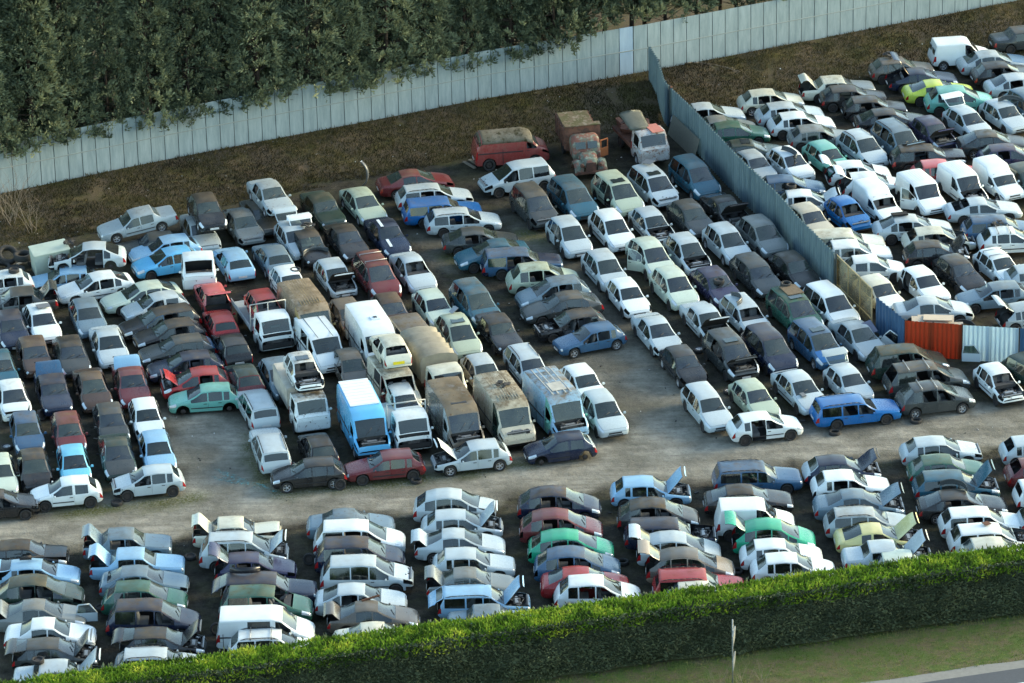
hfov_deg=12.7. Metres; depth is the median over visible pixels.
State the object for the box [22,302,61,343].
hatchback
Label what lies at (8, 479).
hatchback
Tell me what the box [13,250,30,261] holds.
tyre
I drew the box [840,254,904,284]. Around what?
hatchback
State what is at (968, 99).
door
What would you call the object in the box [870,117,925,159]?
people carrier
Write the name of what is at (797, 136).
hatchback
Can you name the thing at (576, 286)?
quarter window
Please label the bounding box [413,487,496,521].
people carrier
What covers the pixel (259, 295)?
hatchback
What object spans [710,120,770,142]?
hatchback
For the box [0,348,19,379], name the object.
hatchback
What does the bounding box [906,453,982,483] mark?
hatchback
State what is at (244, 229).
saloon car
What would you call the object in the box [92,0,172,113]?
conifer tree
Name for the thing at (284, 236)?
hatchback
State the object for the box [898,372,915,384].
quarter window
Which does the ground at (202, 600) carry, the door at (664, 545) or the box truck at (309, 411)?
the box truck at (309, 411)
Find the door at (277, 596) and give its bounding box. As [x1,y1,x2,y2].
[274,586,288,601]
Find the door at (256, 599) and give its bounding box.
[251,596,268,604]
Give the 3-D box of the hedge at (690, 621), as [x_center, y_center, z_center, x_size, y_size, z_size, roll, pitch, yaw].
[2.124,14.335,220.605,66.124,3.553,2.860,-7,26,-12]
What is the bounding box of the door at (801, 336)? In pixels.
[796,327,806,354]
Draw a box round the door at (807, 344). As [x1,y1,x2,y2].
[803,334,812,360]
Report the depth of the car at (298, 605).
226.09 m
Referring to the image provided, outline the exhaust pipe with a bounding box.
[361,594,379,600]
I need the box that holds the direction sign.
[732,619,735,682]
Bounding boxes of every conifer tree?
[0,0,80,158]
[0,1,44,135]
[0,5,26,160]
[16,0,97,128]
[23,0,109,145]
[69,0,144,138]
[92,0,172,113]
[114,0,190,131]
[141,0,203,106]
[150,0,232,127]
[184,0,259,113]
[213,0,278,92]
[217,0,297,109]
[259,0,360,102]
[260,0,322,88]
[311,0,379,95]
[338,0,397,69]
[347,0,429,88]
[372,0,439,61]
[390,0,461,77]
[436,0,499,71]
[458,2,514,51]
[481,0,545,64]
[499,4,557,40]
[513,0,597,56]
[544,0,627,33]
[583,1,606,30]
[610,0,668,26]
[620,0,646,24]
[636,0,704,22]
[674,0,721,14]
[717,0,758,7]
[718,0,721,10]
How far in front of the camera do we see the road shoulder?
220.30 m
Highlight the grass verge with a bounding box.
[513,614,1023,682]
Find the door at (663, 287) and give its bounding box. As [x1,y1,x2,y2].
[659,276,667,302]
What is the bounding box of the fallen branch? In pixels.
[686,62,737,72]
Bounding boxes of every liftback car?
[48,241,126,269]
[54,270,134,303]
[99,279,183,316]
[99,564,188,596]
[315,582,407,616]
[339,186,386,225]
[441,226,517,254]
[519,290,603,323]
[540,565,628,600]
[702,483,793,514]
[725,138,780,156]
[770,368,823,415]
[852,107,923,130]
[871,213,952,245]
[915,489,1008,524]
[955,129,1023,159]
[956,49,1023,74]
[983,72,1023,97]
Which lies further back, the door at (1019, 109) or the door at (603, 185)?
the door at (1019, 109)
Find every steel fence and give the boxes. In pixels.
[876,297,906,342]
[904,319,961,358]
[962,324,1019,361]
[1020,327,1023,351]
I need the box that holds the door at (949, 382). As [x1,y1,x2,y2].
[932,370,950,384]
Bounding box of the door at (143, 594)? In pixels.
[141,591,156,597]
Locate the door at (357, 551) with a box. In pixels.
[343,530,360,553]
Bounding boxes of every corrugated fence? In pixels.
[648,47,670,126]
[670,88,836,286]
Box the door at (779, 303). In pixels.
[774,294,784,322]
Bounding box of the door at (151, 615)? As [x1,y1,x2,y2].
[139,610,156,618]
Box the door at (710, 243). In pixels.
[708,227,716,251]
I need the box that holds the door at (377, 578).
[369,566,388,588]
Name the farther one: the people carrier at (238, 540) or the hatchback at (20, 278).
the hatchback at (20, 278)
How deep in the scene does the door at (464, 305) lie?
257.49 m
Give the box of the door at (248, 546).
[245,543,264,553]
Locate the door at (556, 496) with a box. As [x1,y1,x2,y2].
[556,496,572,510]
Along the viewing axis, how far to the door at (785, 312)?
255.61 m
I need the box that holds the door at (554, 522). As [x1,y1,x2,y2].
[543,518,557,527]
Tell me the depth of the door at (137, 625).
224.64 m
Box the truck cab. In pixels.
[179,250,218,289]
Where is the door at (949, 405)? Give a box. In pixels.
[937,390,955,411]
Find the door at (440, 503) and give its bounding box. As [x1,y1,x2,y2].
[436,498,450,509]
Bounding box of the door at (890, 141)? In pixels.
[886,132,895,153]
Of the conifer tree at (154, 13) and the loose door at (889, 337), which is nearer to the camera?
the loose door at (889, 337)
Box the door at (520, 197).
[516,190,523,216]
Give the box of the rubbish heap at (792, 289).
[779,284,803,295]
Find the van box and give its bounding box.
[28,238,69,275]
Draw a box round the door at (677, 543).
[676,542,690,546]
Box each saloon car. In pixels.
[0,279,57,312]
[0,598,86,631]
[4,617,96,654]
[13,647,105,682]
[34,359,72,416]
[72,367,112,413]
[81,523,172,560]
[88,325,128,368]
[88,543,185,579]
[97,205,178,243]
[97,433,136,480]
[112,354,150,408]
[115,230,187,257]
[179,214,221,250]
[191,512,281,547]
[223,207,265,246]
[239,199,280,237]
[246,178,293,217]
[299,190,346,230]
[306,508,394,539]
[323,222,369,262]
[323,600,419,632]
[333,621,402,638]
[363,216,411,258]
[375,169,454,199]
[389,251,437,293]
[411,527,505,564]
[424,565,514,596]
[447,603,530,620]
[453,238,529,273]
[475,311,523,354]
[631,312,682,357]
[670,102,745,120]
[679,301,729,342]
[702,115,755,136]
[798,73,875,103]
[812,482,904,519]
[827,317,884,361]
[840,529,930,571]
[891,295,973,323]
[988,25,1023,53]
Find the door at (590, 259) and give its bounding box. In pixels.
[586,254,593,276]
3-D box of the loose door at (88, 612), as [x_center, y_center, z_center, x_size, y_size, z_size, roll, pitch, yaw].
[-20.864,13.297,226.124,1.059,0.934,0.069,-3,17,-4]
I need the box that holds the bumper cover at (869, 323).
[861,320,877,332]
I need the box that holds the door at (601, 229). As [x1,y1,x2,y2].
[598,219,605,244]
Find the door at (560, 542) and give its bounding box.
[552,539,567,546]
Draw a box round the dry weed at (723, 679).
[702,662,731,682]
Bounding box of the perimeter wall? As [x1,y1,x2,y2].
[0,0,1016,192]
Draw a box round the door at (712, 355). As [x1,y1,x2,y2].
[710,338,719,365]
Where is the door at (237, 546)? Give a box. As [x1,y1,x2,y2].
[228,542,245,552]
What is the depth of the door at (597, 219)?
267.42 m
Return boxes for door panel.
[76,603,97,621]
[880,330,897,344]
[962,345,980,361]
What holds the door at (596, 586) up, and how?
in the people carrier at (567, 589)
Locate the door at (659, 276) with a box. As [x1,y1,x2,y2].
[654,271,662,296]
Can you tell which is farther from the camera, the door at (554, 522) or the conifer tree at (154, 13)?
the conifer tree at (154, 13)
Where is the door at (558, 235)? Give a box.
[554,226,561,250]
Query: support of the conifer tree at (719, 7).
on the ground at (202, 600)
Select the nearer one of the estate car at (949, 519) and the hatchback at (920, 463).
the estate car at (949, 519)
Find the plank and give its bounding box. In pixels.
[463,161,475,168]
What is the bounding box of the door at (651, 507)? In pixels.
[640,507,655,516]
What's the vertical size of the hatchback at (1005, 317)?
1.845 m
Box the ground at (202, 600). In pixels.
[0,0,1023,682]
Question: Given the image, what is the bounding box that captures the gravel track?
[0,213,1023,554]
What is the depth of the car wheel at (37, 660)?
220.42 m
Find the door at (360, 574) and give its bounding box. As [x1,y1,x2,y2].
[350,566,368,584]
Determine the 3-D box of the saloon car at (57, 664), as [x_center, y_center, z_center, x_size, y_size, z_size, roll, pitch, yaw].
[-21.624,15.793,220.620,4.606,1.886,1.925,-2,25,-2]
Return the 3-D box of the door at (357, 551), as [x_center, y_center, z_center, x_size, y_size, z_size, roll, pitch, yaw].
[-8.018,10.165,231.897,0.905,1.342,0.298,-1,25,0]
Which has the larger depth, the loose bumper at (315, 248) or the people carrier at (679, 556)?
the loose bumper at (315, 248)
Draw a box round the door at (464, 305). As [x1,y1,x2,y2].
[461,294,468,316]
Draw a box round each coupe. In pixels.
[700,192,748,226]
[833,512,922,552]
[885,52,957,93]
[901,79,973,106]
[944,196,1022,225]
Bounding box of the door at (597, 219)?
[593,213,600,237]
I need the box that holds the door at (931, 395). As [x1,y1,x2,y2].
[929,389,946,398]
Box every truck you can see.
[231,298,293,352]
[273,362,331,433]
[277,278,335,348]
[381,399,433,449]
[400,326,467,391]
[555,110,607,177]
[612,117,669,164]
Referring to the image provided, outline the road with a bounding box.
[923,668,1023,682]
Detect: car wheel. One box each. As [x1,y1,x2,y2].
[1,443,12,451]
[8,267,18,273]
[31,656,43,664]
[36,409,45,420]
[95,604,101,612]
[111,499,122,506]
[184,553,196,560]
[303,553,314,564]
[334,479,345,490]
[693,346,702,353]
[713,277,723,284]
[723,388,728,395]
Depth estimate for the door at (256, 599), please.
227.35 m
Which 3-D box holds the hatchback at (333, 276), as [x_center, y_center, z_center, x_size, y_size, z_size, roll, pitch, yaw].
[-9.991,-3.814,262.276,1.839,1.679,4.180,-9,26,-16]
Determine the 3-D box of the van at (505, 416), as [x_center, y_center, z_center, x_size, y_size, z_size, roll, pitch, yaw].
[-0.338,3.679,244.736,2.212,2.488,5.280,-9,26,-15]
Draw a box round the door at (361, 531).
[361,531,379,553]
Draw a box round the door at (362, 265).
[357,259,365,285]
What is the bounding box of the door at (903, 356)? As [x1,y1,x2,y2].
[898,353,905,361]
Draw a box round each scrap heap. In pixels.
[63,240,74,244]
[300,222,314,228]
[494,380,510,387]
[882,51,891,58]
[992,220,1003,225]
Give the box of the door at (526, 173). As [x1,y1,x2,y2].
[518,167,533,182]
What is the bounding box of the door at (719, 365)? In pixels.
[716,344,724,371]
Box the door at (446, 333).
[442,323,449,342]
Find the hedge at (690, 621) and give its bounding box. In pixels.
[0,542,1023,682]
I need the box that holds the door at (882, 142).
[879,126,889,151]
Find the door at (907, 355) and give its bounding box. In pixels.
[906,354,921,360]
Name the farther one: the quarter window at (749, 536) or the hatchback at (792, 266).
the hatchback at (792, 266)
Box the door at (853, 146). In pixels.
[849,138,858,159]
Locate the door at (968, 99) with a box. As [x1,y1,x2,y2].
[962,92,975,110]
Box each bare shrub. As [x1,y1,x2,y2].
[0,132,38,225]
[2,182,44,232]
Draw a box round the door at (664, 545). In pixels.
[660,542,675,548]
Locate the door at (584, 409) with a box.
[582,395,590,416]
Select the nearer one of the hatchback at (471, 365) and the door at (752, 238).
the hatchback at (471, 365)
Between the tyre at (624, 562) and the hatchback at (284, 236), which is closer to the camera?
the tyre at (624, 562)
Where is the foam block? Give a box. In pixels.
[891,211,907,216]
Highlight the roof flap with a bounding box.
[641,159,655,164]
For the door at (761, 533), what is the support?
in the car at (744, 532)
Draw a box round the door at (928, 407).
[922,390,937,413]
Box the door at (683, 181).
[682,168,690,192]
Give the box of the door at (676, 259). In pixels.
[673,242,681,267]
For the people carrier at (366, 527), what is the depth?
232.22 m
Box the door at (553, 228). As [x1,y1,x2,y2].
[550,220,557,243]
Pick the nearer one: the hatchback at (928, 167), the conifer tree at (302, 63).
the hatchback at (928, 167)
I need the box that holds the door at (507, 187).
[503,169,519,191]
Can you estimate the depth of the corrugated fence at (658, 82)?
284.94 m
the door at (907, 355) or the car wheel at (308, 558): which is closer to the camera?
the car wheel at (308, 558)
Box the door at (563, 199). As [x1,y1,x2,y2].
[559,189,566,213]
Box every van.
[216,604,315,648]
[293,316,341,373]
[336,378,391,458]
[344,300,394,365]
[366,355,422,406]
[389,312,427,374]
[425,376,484,448]
[471,127,548,170]
[473,370,535,447]
[522,366,588,435]
[714,496,795,541]
[851,176,902,220]
[894,168,945,216]
[927,36,986,70]
[935,160,988,200]
[972,154,1023,200]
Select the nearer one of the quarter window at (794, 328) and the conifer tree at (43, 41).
the quarter window at (794, 328)
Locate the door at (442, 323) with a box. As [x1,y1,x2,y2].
[438,317,445,336]
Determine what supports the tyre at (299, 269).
on the hatchback at (279, 273)
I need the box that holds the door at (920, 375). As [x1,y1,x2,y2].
[917,370,923,379]
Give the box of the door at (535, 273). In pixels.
[529,270,538,279]
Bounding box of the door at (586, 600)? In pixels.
[579,586,595,608]
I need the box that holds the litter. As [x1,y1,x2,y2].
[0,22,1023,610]
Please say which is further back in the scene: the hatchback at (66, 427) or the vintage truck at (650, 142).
the vintage truck at (650, 142)
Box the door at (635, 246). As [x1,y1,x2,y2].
[632,241,639,250]
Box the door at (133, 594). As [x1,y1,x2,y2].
[124,591,140,597]
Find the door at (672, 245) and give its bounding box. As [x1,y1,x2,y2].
[668,237,676,260]
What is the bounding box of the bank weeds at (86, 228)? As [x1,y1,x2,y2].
[0,0,1023,251]
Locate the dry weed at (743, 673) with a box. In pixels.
[733,661,755,681]
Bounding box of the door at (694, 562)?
[687,558,704,567]
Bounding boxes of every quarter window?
[7,588,17,598]
[53,593,61,598]
[114,593,122,602]
[115,612,134,624]
[208,544,226,555]
[228,598,247,605]
[323,532,342,538]
[324,549,342,561]
[329,567,349,579]
[353,254,359,269]
[425,500,434,510]
[450,282,458,296]
[469,506,476,511]
[511,185,518,199]
[520,272,528,282]
[529,498,539,508]
[531,520,541,531]
[533,165,549,177]
[540,541,550,551]
[546,559,556,569]
[547,219,552,228]
[548,178,556,192]
[568,587,577,598]
[573,283,581,290]
[573,503,580,508]
[590,212,595,221]
[592,174,600,188]
[592,564,600,570]
[628,240,633,248]
[629,167,637,180]
[629,510,639,518]
[652,270,656,279]
[659,560,669,568]
[666,236,670,245]
[670,158,678,171]
[704,332,712,347]
[705,226,710,235]
[706,566,714,571]
[739,218,744,228]
[743,327,752,342]
[745,531,754,541]
[767,289,776,304]
[789,322,799,336]
[789,536,796,542]
[804,285,812,299]
[839,132,844,142]
[872,122,881,135]
[880,355,897,367]
[890,365,895,371]
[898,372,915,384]
[914,392,922,402]
[938,95,945,102]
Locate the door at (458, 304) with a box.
[456,287,464,311]
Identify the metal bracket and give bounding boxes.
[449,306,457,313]
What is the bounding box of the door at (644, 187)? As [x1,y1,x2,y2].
[641,177,648,201]
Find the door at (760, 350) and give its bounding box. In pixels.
[756,339,764,366]
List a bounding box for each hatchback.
[0,268,34,293]
[0,308,30,350]
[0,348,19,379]
[0,378,31,421]
[0,452,19,492]
[0,488,40,519]
[0,538,69,564]
[0,558,80,584]
[4,628,98,669]
[9,410,46,455]
[16,335,53,378]
[16,447,54,493]
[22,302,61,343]
[30,474,102,512]
[32,264,95,289]
[50,410,87,450]
[52,334,91,378]
[56,443,93,476]
[68,296,106,338]
[92,401,130,436]
[109,463,185,501]
[111,619,206,654]
[120,290,190,320]
[128,233,202,262]
[128,397,165,440]
[131,244,195,279]
[132,317,207,349]
[138,332,217,366]
[138,429,176,467]
[146,349,223,384]
[160,365,230,398]
[168,382,238,413]
[187,192,226,231]
[193,281,231,312]
[202,309,239,339]
[208,542,296,578]
[212,332,252,366]
[213,247,255,282]
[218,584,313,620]
[224,363,264,390]
[244,288,281,319]
[252,243,294,278]
[258,356,283,400]
[269,264,301,292]
[270,456,346,492]
[272,205,304,260]
[283,350,323,392]
[286,212,330,267]
[297,432,338,459]
[313,257,357,298]
[328,296,356,339]
[333,347,370,381]
[344,448,425,485]
[369,333,411,368]
[370,291,411,317]
[383,382,423,409]
[411,288,453,326]
[421,501,503,536]
[430,438,511,476]
[432,547,515,575]
[460,352,498,386]
[523,430,596,464]
[532,307,605,343]
[552,320,626,358]
[560,362,604,404]
[604,276,651,318]
[610,466,691,506]
[628,205,674,244]
[659,344,708,387]
[666,198,713,238]
[667,580,721,592]
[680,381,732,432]
[690,265,739,307]
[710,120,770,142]
[726,411,802,445]
[728,377,780,422]
[736,88,804,116]
[736,148,776,178]
[739,538,822,570]
[750,551,835,582]
[754,101,824,129]
[762,174,825,198]
[765,145,815,179]
[766,111,835,140]
[767,250,820,289]
[780,187,840,214]
[786,124,845,152]
[789,201,833,228]
[801,139,848,177]
[801,448,881,484]
[810,469,889,497]
[818,84,887,112]
[819,154,891,188]
[821,346,873,398]
[823,195,871,231]
[826,239,892,268]
[833,165,896,198]
[840,95,907,122]
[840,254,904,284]
[852,273,904,311]
[867,56,934,84]
[870,549,919,568]
[896,265,950,299]
[898,435,982,465]
[900,226,976,250]
[901,234,970,266]
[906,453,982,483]
[908,115,956,148]
[910,158,971,179]
[932,253,985,294]
[939,91,991,134]
[954,280,1023,314]
[957,536,1021,553]
[969,61,1023,88]
[972,247,1018,280]
[972,361,1023,405]
[975,143,1023,163]
[976,224,1023,252]
[978,98,1023,134]
[991,295,1023,328]
[998,435,1023,464]
[1003,457,1023,487]
[1004,264,1023,284]
[1008,161,1023,188]
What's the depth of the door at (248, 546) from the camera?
230.98 m
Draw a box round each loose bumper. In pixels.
[230,566,259,573]
[303,246,328,256]
[360,160,368,185]
[731,292,742,304]
[781,145,797,159]
[940,479,966,490]
[955,319,975,325]
[998,95,1022,102]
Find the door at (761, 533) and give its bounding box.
[756,529,771,538]
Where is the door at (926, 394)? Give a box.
[923,390,928,398]
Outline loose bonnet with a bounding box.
[618,110,648,130]
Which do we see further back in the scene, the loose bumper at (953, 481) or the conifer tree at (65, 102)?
the conifer tree at (65, 102)
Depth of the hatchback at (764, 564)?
228.43 m
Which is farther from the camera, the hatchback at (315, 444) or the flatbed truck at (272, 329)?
the flatbed truck at (272, 329)
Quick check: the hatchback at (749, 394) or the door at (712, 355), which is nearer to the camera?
the hatchback at (749, 394)
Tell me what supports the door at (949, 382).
in the people carrier at (896, 377)
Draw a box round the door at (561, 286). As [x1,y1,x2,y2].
[553,284,564,291]
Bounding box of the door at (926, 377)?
[924,371,940,379]
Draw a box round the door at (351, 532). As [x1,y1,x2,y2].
[345,530,362,535]
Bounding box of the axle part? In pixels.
[9,555,43,559]
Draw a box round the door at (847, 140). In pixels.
[842,134,851,157]
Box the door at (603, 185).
[598,178,607,204]
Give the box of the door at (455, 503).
[451,499,467,509]
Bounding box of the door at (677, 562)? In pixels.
[671,558,687,567]
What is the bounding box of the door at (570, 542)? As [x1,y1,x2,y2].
[568,539,584,546]
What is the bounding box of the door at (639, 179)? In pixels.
[635,171,643,196]
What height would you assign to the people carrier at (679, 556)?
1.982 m
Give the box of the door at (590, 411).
[587,401,594,428]
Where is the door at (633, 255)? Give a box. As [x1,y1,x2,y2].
[627,248,641,271]
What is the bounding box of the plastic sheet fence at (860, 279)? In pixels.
[837,255,872,320]
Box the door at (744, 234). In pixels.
[742,220,750,244]
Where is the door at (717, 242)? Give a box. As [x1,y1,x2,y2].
[713,233,721,257]
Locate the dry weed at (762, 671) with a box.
[745,657,774,682]
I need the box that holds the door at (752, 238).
[747,225,756,250]
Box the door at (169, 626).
[154,611,174,629]
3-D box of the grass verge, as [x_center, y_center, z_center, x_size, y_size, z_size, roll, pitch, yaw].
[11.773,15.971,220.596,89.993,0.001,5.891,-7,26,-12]
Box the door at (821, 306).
[817,296,826,321]
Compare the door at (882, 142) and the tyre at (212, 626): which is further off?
the door at (882, 142)
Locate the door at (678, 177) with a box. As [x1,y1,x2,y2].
[676,162,685,187]
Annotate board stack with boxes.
[911,314,962,324]
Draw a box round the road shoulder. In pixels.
[861,660,1023,682]
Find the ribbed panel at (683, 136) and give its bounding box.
[668,115,699,154]
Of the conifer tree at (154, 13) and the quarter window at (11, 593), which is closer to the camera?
the quarter window at (11, 593)
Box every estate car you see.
[114,645,195,667]
[118,302,202,339]
[211,571,317,601]
[227,626,309,656]
[235,388,280,429]
[248,427,291,473]
[394,181,473,210]
[401,195,481,228]
[424,205,501,237]
[428,575,530,617]
[480,246,562,280]
[503,342,545,386]
[624,516,717,549]
[652,566,743,594]
[711,459,802,493]
[719,292,770,334]
[729,251,780,298]
[809,392,901,429]
[812,227,885,248]
[823,504,905,537]
[888,143,966,170]
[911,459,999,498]
[937,505,1020,537]
[946,522,1023,551]
[960,214,1023,244]
[1001,351,1023,385]
[1012,479,1023,509]
[1016,507,1023,528]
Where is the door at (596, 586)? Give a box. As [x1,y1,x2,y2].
[596,586,616,599]
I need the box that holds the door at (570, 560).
[559,557,573,565]
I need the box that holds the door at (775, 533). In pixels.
[772,529,788,539]
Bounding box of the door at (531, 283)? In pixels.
[529,270,543,286]
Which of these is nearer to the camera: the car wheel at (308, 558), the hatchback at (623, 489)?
the car wheel at (308, 558)
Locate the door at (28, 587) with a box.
[22,585,37,593]
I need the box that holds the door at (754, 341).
[749,332,759,359]
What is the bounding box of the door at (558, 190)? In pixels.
[554,183,562,207]
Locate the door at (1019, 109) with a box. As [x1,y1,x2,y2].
[1017,96,1023,116]
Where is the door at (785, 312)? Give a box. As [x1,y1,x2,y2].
[781,301,790,327]
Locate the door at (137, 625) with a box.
[136,610,153,626]
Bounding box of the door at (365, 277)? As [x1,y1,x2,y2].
[362,266,368,291]
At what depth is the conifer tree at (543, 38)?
288.34 m
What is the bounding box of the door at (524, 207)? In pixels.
[521,196,528,221]
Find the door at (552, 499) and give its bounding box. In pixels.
[541,496,554,504]
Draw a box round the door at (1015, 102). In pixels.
[1010,92,1019,107]
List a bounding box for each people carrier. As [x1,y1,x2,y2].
[0,573,84,605]
[101,579,187,614]
[106,598,200,641]
[199,529,288,571]
[313,518,405,554]
[315,535,404,572]
[320,554,413,591]
[351,249,401,299]
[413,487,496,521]
[434,312,482,359]
[448,277,500,328]
[477,157,555,197]
[505,261,578,293]
[509,181,558,229]
[514,274,591,308]
[517,485,600,518]
[519,507,602,542]
[528,528,613,562]
[534,545,620,581]
[545,214,592,259]
[547,174,598,220]
[554,573,640,610]
[580,388,628,437]
[581,248,626,291]
[588,208,634,252]
[590,169,644,216]
[617,496,699,531]
[625,236,674,280]
[627,163,680,208]
[629,523,720,568]
[637,539,734,582]
[649,265,699,310]
[663,231,711,275]
[668,153,720,200]
[701,221,751,265]
[701,327,759,381]
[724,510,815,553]
[735,214,788,258]
[741,322,797,375]
[765,286,823,332]
[787,316,841,369]
[802,280,859,327]
[835,128,888,165]
[865,343,949,379]
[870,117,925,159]
[881,358,969,397]
[894,378,975,417]
[923,84,991,116]
[1003,86,1023,116]
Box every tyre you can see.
[0,245,16,264]
[0,260,10,269]
[5,265,24,270]
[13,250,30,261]
[210,622,217,634]
[290,267,300,271]
[410,477,421,484]
[618,558,628,566]
[734,567,742,575]
[780,280,790,286]
[786,182,795,188]
[829,429,839,435]
[910,417,921,424]
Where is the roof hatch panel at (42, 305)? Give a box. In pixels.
[36,303,50,308]
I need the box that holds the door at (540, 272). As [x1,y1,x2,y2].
[539,271,554,279]
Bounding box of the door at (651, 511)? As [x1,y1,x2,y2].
[641,507,654,516]
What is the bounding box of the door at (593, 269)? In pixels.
[590,259,597,283]
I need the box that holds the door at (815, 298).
[810,290,820,311]
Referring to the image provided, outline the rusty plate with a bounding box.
[982,521,991,525]

